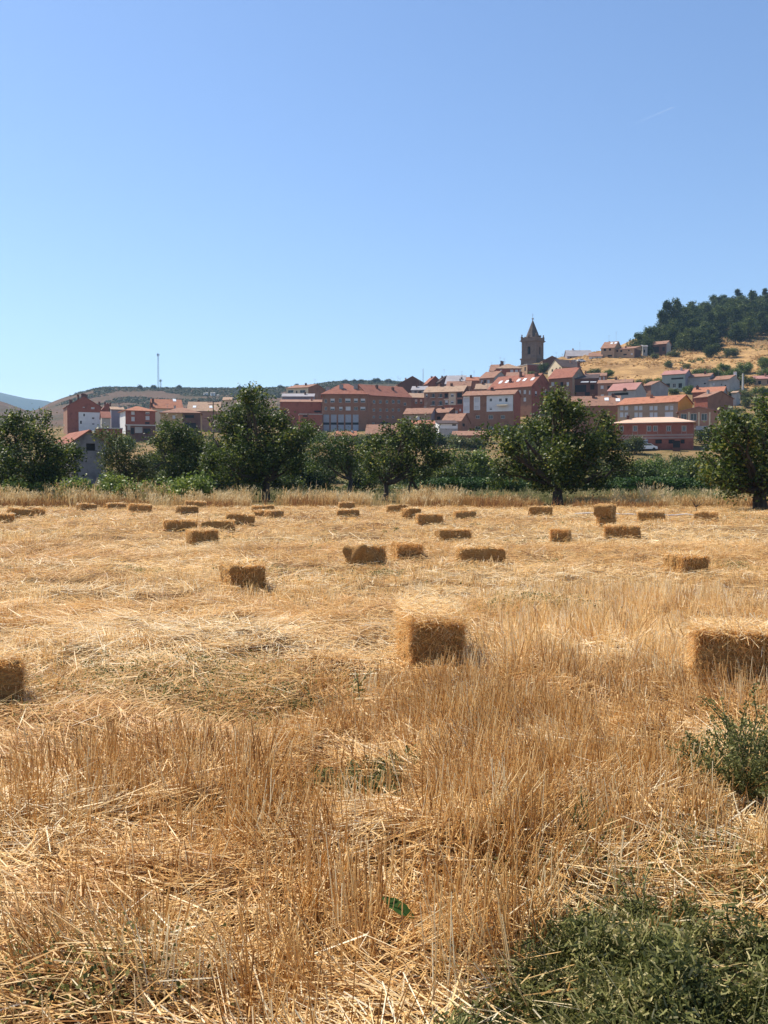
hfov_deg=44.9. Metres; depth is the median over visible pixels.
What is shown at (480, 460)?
background tree
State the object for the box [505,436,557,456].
bush
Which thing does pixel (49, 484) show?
vine shrub
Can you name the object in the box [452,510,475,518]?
straw bale
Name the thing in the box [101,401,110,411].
brick house
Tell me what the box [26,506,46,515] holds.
straw bale
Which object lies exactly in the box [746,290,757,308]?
pine tree
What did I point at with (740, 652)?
straw bale
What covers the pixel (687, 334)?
pine tree
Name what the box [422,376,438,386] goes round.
brick house
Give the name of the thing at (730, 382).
brick house
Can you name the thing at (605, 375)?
brick house
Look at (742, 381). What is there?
utility pole
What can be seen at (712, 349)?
bush
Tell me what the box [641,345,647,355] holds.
shed
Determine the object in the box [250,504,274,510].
straw bale
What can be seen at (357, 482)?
bush
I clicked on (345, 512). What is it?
straw bale
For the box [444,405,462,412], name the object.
brick house
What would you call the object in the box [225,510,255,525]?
straw bale
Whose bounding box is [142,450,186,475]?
bush
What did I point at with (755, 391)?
bush
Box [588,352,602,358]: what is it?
brick house
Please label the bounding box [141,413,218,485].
tree
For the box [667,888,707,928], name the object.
tall weed
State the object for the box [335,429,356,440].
shed
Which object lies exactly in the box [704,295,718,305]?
pine tree
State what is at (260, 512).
straw bale
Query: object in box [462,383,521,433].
apartment building
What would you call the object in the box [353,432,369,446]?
bush
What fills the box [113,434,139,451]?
bush
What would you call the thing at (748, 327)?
pine tree
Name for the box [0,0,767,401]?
sky
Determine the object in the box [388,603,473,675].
straw bale
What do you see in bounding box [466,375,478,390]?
brick house
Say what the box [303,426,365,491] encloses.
tree
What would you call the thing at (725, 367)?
bush
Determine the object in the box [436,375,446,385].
brick house
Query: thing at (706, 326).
pine tree
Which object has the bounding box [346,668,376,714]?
thistle
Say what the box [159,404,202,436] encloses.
brick house
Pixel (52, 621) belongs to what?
loose straw
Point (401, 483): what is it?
bush
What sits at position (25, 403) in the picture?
mountain
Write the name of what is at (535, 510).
straw bale
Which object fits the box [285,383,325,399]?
brick house
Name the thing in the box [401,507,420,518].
straw bale
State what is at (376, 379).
ridge tree
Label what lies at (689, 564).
straw bale
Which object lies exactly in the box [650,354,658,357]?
bush
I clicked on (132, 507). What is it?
straw bale
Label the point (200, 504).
straw bale
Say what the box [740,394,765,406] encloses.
bush
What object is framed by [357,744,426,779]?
weed
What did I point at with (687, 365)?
bush
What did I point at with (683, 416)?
window
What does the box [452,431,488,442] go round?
shed
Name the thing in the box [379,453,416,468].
bush
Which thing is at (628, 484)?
green crop
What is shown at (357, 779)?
weed
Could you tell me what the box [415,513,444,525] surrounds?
straw bale
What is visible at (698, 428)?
garage door
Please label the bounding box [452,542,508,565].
straw bale
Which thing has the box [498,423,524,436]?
bush
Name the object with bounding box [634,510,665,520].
straw bale
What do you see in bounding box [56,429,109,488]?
brick house
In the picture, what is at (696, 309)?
pine tree
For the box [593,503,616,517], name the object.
straw bale
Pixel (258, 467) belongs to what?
tree
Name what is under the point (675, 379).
brick house
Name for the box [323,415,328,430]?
garage door
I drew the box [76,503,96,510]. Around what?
straw bale
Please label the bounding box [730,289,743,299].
pine tree
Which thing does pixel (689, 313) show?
pine tree
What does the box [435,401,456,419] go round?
brick house
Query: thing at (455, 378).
brick house
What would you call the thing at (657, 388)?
brick house
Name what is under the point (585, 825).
grass tuft
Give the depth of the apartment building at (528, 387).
316.70 m
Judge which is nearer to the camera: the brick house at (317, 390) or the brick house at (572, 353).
the brick house at (317, 390)
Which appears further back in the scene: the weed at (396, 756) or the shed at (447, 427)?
the shed at (447, 427)
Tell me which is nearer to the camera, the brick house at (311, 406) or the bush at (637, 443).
the bush at (637, 443)
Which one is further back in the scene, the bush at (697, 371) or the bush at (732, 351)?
the bush at (732, 351)
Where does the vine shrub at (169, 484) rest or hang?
on the ground at (632, 371)
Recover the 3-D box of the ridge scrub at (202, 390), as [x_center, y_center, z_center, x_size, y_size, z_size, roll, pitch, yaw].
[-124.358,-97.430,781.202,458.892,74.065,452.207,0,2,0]
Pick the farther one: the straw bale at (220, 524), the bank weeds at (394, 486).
the bank weeds at (394, 486)
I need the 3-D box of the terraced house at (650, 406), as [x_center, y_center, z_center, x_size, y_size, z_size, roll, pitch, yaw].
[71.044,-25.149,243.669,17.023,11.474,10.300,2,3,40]
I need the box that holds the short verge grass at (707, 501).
[3,490,767,507]
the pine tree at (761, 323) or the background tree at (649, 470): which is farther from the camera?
the pine tree at (761, 323)
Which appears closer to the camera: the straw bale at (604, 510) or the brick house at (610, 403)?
the straw bale at (604, 510)
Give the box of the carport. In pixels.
[125,424,155,441]
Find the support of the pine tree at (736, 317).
on the ground at (632, 371)
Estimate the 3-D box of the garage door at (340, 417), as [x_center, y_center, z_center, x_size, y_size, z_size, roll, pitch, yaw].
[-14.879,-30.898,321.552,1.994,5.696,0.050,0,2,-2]
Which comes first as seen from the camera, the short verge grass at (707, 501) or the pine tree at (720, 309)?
the short verge grass at (707, 501)
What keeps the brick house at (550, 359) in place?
on the ground at (632, 371)
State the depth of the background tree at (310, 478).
97.01 m
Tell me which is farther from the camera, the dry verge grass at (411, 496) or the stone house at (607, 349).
the stone house at (607, 349)
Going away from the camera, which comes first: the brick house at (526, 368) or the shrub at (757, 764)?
the shrub at (757, 764)
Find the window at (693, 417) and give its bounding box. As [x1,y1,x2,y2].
[690,413,696,420]
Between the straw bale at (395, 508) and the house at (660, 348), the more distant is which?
the house at (660, 348)
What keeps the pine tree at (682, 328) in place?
on the ground at (632, 371)
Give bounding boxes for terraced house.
[423,383,468,408]
[612,407,695,449]
[616,394,693,421]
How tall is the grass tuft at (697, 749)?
0.313 m
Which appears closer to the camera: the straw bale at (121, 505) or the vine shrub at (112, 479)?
the straw bale at (121, 505)
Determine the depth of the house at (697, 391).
304.56 m
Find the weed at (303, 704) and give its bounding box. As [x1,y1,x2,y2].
[281,689,335,713]
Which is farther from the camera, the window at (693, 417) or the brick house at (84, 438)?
the window at (693, 417)
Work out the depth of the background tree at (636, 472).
98.85 m
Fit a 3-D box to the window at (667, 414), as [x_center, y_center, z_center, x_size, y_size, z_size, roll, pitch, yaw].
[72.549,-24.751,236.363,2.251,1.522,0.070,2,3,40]
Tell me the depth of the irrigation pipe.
38.43 m
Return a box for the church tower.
[520,318,545,364]
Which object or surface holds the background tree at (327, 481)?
on the ground at (632, 371)
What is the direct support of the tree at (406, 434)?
on the ground at (632, 371)
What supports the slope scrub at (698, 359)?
on the ground at (632, 371)
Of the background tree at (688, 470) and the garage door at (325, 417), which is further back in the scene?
the garage door at (325, 417)
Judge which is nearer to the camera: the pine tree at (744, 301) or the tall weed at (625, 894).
the tall weed at (625, 894)
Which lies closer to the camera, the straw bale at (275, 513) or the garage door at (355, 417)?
the straw bale at (275, 513)
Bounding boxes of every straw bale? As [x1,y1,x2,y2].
[0,512,15,522]
[0,645,39,713]
[5,507,34,517]
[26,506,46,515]
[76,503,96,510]
[105,502,126,509]
[127,503,151,512]
[162,518,197,531]
[174,505,199,514]
[184,527,220,545]
[185,500,206,507]
[201,518,235,532]
[215,557,269,594]
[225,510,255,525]
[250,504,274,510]
[251,509,269,516]
[264,510,283,518]
[336,508,359,516]
[338,502,354,508]
[340,541,391,566]
[386,504,407,512]
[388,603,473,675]
[389,536,426,560]
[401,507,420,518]
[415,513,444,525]
[433,527,473,541]
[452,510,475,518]
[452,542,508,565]
[528,505,552,515]
[548,526,572,542]
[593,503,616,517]
[595,516,617,526]
[602,521,642,539]
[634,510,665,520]
[660,549,710,576]
[680,611,767,690]
[693,510,718,520]
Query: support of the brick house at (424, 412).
on the ground at (632, 371)
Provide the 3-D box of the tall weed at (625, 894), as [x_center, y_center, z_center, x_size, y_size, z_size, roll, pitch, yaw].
[0.864,1.346,3.201,0.138,0.253,0.198,0,2,-12]
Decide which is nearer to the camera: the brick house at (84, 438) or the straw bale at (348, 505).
the straw bale at (348, 505)
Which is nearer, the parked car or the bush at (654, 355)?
the parked car
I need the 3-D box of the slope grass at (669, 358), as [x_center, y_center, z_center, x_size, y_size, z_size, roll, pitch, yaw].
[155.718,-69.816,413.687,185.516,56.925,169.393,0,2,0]
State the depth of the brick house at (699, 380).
329.43 m
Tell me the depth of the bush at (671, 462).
143.54 m
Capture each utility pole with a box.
[205,394,213,436]
[742,373,743,389]
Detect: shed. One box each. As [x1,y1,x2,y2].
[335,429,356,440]
[365,424,400,443]
[411,420,434,435]
[434,420,458,436]
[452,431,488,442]
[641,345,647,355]
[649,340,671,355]
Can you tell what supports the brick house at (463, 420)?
on the ground at (632, 371)
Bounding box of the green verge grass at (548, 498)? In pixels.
[40,484,752,503]
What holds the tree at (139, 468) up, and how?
on the ground at (632, 371)
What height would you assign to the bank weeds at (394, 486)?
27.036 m
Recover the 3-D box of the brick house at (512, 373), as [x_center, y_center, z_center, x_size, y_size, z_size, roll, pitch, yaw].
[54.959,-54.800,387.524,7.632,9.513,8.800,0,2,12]
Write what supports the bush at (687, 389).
on the ground at (632, 371)
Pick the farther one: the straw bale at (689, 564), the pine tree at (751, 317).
the pine tree at (751, 317)
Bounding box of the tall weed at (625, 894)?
[611,865,659,919]
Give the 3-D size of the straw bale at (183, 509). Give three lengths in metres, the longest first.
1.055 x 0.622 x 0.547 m
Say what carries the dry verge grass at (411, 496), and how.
on the ground at (632, 371)
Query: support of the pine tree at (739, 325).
on the ground at (632, 371)
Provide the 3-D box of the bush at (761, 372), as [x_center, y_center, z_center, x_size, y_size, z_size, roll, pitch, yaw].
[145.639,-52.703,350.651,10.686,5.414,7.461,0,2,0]
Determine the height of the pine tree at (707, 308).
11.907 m
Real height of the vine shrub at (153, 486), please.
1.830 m
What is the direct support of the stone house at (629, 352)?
on the ground at (632, 371)
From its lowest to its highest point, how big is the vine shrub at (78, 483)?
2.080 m
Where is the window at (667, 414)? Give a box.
[665,412,672,416]
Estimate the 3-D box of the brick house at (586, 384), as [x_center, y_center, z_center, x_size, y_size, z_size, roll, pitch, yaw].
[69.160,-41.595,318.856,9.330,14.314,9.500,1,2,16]
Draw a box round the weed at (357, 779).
[299,757,404,801]
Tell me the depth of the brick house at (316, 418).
317.65 m
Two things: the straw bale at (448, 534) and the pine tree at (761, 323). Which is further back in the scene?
the pine tree at (761, 323)
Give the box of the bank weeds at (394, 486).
[6,413,767,492]
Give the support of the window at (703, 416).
in the brick hall
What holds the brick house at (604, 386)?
on the ground at (632, 371)
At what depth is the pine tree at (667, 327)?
454.14 m
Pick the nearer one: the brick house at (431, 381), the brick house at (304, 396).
the brick house at (304, 396)
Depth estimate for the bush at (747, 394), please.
304.19 m
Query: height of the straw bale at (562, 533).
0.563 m
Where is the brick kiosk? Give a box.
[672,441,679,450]
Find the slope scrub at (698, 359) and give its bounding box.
[647,333,767,363]
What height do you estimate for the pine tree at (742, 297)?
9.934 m
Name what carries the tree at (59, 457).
on the ground at (632, 371)
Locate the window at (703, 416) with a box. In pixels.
[701,413,706,420]
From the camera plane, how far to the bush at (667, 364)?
388.86 m
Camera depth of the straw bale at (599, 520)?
28.67 m
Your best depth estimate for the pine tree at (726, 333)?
466.27 m
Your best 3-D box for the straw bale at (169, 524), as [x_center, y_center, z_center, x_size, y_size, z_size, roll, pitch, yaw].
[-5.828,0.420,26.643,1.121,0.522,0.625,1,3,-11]
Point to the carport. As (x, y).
(138, 432)
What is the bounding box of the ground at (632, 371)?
[0,321,767,1023]
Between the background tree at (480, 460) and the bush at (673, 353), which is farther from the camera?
the bush at (673, 353)
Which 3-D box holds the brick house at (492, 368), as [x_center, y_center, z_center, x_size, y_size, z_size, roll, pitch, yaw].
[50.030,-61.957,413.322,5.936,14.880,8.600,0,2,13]
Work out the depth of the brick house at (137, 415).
297.61 m
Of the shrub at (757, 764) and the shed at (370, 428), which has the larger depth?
the shed at (370, 428)
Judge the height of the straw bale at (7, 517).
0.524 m
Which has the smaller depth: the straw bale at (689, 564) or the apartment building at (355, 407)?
the straw bale at (689, 564)
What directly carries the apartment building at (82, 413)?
on the ground at (632, 371)
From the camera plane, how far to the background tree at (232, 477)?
95.89 m
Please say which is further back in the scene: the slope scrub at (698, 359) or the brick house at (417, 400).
the slope scrub at (698, 359)
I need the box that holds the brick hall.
[676,406,719,434]
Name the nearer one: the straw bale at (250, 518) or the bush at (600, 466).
the straw bale at (250, 518)
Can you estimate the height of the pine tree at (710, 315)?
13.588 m
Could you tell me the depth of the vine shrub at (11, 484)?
57.58 m
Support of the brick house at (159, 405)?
on the ground at (632, 371)
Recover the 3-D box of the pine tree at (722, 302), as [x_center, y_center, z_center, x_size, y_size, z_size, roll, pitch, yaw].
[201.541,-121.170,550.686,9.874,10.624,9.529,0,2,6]
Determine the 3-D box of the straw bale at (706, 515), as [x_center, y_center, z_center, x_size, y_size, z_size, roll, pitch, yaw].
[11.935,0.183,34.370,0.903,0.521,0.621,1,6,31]
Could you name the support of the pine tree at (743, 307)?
on the ground at (632, 371)
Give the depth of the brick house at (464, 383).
355.79 m
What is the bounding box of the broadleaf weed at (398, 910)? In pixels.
[382,896,413,943]
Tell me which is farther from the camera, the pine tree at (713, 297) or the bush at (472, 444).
the pine tree at (713, 297)
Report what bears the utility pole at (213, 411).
on the ground at (632, 371)
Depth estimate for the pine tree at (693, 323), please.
472.14 m
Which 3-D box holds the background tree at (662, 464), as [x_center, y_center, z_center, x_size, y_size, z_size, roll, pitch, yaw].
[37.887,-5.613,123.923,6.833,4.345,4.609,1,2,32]
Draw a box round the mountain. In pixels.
[0,393,50,410]
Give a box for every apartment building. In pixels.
[62,393,101,433]
[321,384,412,431]
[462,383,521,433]
[487,371,548,416]
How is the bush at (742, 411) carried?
on the ground at (632, 371)
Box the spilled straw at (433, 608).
[0,500,767,732]
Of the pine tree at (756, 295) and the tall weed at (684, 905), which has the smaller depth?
the tall weed at (684, 905)
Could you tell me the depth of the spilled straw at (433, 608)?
7.45 m
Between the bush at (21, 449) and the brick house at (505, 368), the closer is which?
the bush at (21, 449)
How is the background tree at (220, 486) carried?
on the ground at (632, 371)
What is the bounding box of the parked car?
[640,443,657,449]
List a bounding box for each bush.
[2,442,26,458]
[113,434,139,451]
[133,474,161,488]
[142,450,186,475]
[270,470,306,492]
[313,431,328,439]
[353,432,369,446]
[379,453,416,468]
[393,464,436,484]
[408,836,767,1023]
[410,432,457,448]
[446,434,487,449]
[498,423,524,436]
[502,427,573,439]
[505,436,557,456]
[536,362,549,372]
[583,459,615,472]
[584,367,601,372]
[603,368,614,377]
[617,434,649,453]
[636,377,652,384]
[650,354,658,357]
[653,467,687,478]
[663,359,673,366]
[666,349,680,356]
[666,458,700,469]
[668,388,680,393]
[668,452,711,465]
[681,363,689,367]
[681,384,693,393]
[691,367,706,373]
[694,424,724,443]
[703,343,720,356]
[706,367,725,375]
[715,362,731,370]
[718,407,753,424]
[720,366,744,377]
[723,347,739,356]
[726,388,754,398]
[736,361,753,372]
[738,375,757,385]
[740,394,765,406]
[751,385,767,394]
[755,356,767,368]
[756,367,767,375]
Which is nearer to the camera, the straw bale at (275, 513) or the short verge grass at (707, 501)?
the straw bale at (275, 513)
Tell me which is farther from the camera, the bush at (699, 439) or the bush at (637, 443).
the bush at (699, 439)
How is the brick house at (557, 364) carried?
on the ground at (632, 371)
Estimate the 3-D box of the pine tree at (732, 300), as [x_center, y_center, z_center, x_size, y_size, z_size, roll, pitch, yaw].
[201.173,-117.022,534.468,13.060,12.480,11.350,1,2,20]
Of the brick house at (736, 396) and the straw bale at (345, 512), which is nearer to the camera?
the straw bale at (345, 512)
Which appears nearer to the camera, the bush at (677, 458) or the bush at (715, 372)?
the bush at (677, 458)
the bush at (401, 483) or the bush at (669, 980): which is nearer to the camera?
the bush at (669, 980)
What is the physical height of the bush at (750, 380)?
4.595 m
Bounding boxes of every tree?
[0,406,87,488]
[87,424,162,484]
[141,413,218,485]
[190,380,322,500]
[198,464,243,489]
[207,462,232,490]
[279,445,324,490]
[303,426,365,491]
[314,463,337,490]
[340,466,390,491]
[351,413,459,500]
[371,378,380,382]
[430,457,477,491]
[444,445,494,477]
[468,382,637,504]
[606,461,645,478]
[625,332,648,352]
[627,456,662,477]
[633,335,654,354]
[638,325,663,351]
[647,454,688,474]
[650,326,668,340]
[653,309,668,330]
[656,298,679,328]
[659,324,676,348]
[665,318,681,343]
[667,457,708,478]
[670,297,688,327]
[672,326,688,348]
[673,327,701,350]
[680,304,695,321]
[686,300,701,314]
[687,318,700,328]
[687,330,715,350]
[690,389,767,509]
[691,325,703,344]
[699,323,713,341]
[701,303,710,313]
[701,314,709,322]
[703,327,722,348]
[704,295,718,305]
[706,312,716,323]
[712,297,722,307]
[713,306,727,316]
[713,312,728,336]
[718,299,726,305]
[724,324,746,343]
[725,298,739,304]
[725,322,744,335]
[727,307,742,326]
[728,322,746,339]
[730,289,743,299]
[735,295,748,300]
[736,303,753,320]
[739,298,748,303]
[739,315,756,325]
[740,317,761,337]
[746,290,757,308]
[746,290,759,300]
[754,310,767,333]
[759,288,767,297]
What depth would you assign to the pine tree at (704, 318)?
501.27 m
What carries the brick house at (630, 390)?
on the ground at (632, 371)
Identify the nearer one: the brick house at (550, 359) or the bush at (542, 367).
the bush at (542, 367)
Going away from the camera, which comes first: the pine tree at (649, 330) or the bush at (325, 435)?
the bush at (325, 435)
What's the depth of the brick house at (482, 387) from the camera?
352.99 m
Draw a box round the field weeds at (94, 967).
[0,513,767,1023]
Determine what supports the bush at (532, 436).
on the ground at (632, 371)
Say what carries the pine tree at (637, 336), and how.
on the ground at (632, 371)
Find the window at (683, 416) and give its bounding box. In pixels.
[681,414,686,419]
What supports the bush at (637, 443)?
on the ground at (632, 371)
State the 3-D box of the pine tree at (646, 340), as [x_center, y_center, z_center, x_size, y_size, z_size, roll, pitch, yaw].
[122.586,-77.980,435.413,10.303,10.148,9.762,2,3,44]
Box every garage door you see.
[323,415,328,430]
[331,415,336,430]
[338,415,343,430]
[345,415,350,430]
[353,415,358,430]
[696,426,707,430]
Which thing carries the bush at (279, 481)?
on the ground at (632, 371)
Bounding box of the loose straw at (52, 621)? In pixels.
[0,503,767,1023]
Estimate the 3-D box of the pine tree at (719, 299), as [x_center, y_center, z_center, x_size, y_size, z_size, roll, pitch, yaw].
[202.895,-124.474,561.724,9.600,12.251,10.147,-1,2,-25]
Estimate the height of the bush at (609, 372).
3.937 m
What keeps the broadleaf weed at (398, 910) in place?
on the ground at (632, 371)
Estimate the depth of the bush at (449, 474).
94.86 m
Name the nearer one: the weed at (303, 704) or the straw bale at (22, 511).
the weed at (303, 704)
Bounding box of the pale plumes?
[610,481,718,502]
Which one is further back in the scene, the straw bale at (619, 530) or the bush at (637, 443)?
the bush at (637, 443)
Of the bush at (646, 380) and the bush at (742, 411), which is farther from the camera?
the bush at (646, 380)
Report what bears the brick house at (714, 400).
on the ground at (632, 371)
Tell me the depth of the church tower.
445.35 m
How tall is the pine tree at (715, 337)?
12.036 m
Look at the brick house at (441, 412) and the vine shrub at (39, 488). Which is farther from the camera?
the brick house at (441, 412)
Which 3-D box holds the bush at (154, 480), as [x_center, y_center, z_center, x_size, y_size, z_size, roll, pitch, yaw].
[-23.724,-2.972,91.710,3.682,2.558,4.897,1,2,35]
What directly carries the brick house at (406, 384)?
on the ground at (632, 371)
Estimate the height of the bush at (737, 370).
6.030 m
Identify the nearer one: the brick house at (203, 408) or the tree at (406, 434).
the tree at (406, 434)
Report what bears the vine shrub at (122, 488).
on the ground at (632, 371)
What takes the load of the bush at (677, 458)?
on the ground at (632, 371)
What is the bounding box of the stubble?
[0,504,767,1023]
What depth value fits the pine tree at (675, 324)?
456.57 m
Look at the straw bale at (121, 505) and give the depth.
47.30 m
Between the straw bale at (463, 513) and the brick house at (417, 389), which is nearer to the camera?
the straw bale at (463, 513)
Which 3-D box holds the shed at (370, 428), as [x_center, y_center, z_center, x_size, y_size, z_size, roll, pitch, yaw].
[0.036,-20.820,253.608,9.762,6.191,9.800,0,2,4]
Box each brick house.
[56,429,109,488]
[95,427,122,437]
[99,411,110,427]
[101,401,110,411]
[109,402,124,427]
[118,406,157,433]
[149,398,182,430]
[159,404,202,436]
[187,400,221,431]
[222,397,233,427]
[279,397,321,430]
[281,391,315,399]
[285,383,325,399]
[298,414,322,431]
[395,376,423,392]
[403,405,435,425]
[409,392,423,407]
[411,380,427,392]
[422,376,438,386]
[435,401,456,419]
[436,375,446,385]
[442,407,470,430]
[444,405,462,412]
[445,371,466,385]
[446,378,472,390]
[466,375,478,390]
[474,381,491,390]
[478,370,504,383]
[489,358,503,371]
[495,361,521,375]
[506,369,524,375]
[517,364,538,374]
[539,352,557,363]
[547,354,581,376]
[548,362,583,405]
[564,348,591,358]
[571,393,620,433]
[575,370,599,395]
[584,371,607,379]
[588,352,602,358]
[597,376,634,395]
[607,382,646,400]
[644,381,668,396]
[661,367,691,391]
[688,365,714,387]
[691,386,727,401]
[694,389,734,411]
[708,370,739,391]
[731,391,741,405]
[752,373,767,384]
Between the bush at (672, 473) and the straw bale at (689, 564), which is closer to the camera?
the straw bale at (689, 564)
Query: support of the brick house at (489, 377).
on the ground at (632, 371)
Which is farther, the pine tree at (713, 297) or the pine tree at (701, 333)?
the pine tree at (713, 297)
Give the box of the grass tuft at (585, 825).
[562,786,614,852]
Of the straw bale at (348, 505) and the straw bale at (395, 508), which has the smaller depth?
the straw bale at (395, 508)
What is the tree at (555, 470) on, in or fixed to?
on the ground at (632, 371)
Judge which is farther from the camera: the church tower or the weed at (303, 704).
the church tower
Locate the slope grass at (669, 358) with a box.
[563,328,767,387]
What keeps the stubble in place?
on the ground at (632, 371)
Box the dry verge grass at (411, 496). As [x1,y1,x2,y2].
[0,476,471,506]
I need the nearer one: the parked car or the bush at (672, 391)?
the parked car
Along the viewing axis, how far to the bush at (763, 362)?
369.31 m
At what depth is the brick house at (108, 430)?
262.35 m
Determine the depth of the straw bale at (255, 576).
12.29 m
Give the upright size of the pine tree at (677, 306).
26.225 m
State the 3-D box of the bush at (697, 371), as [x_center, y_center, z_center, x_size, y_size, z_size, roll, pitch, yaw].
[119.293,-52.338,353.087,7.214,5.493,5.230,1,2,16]
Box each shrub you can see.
[0,473,36,494]
[18,473,54,497]
[35,478,66,494]
[54,471,93,501]
[73,477,119,496]
[90,468,136,490]
[110,473,145,500]
[135,475,164,498]
[156,476,185,499]
[166,469,220,503]
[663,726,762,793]
[667,681,767,813]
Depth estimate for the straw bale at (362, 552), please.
15.85 m
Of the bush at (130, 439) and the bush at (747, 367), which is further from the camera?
the bush at (747, 367)
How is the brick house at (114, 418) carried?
on the ground at (632, 371)
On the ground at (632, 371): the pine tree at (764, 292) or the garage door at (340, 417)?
the pine tree at (764, 292)
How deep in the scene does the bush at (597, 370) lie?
376.80 m
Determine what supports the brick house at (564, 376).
on the ground at (632, 371)
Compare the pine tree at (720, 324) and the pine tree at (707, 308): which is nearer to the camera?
the pine tree at (720, 324)
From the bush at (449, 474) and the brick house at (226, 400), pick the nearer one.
the bush at (449, 474)
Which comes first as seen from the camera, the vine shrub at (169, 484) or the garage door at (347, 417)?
the vine shrub at (169, 484)
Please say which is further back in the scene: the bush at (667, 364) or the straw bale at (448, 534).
the bush at (667, 364)
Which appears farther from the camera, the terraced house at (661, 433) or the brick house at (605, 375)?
the brick house at (605, 375)
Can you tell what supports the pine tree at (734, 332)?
on the ground at (632, 371)
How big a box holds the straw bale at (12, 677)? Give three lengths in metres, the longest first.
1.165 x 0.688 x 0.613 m
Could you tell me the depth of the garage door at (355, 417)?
321.79 m
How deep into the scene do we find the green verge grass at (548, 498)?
63.55 m
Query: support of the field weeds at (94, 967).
on the ground at (632, 371)
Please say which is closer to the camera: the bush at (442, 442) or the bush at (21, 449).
the bush at (21, 449)
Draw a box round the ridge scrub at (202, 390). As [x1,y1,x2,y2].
[55,380,401,415]
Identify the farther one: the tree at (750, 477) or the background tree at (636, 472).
the background tree at (636, 472)
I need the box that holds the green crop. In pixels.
[411,476,731,492]
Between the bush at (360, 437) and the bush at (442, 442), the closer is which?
the bush at (442, 442)
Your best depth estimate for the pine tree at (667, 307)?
469.83 m
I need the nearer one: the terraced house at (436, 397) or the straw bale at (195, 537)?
the straw bale at (195, 537)
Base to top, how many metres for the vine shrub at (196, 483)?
2.497 m
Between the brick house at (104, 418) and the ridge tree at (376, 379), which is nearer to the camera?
the brick house at (104, 418)
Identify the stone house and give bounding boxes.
[600,335,620,357]
[615,346,640,357]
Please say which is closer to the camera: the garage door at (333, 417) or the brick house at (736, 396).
the brick house at (736, 396)
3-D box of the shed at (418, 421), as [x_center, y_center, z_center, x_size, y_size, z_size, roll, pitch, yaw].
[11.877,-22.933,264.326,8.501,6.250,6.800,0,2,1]
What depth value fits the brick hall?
230.08 m
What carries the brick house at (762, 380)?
on the ground at (632, 371)
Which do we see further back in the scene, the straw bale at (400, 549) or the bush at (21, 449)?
the bush at (21, 449)
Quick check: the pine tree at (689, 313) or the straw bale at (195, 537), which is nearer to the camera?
the straw bale at (195, 537)
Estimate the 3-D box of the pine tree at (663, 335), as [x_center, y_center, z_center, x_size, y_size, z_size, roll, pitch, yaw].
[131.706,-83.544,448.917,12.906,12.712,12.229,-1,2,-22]
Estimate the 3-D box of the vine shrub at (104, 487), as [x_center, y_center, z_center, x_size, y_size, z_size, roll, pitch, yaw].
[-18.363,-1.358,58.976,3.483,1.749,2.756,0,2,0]
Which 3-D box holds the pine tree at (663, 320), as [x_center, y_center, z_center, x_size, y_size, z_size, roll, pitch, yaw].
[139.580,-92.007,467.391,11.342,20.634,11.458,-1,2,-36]
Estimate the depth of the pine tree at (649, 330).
443.52 m
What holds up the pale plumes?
on the ground at (632, 371)
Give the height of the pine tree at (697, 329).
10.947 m
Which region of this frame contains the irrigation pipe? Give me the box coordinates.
[575,512,693,515]

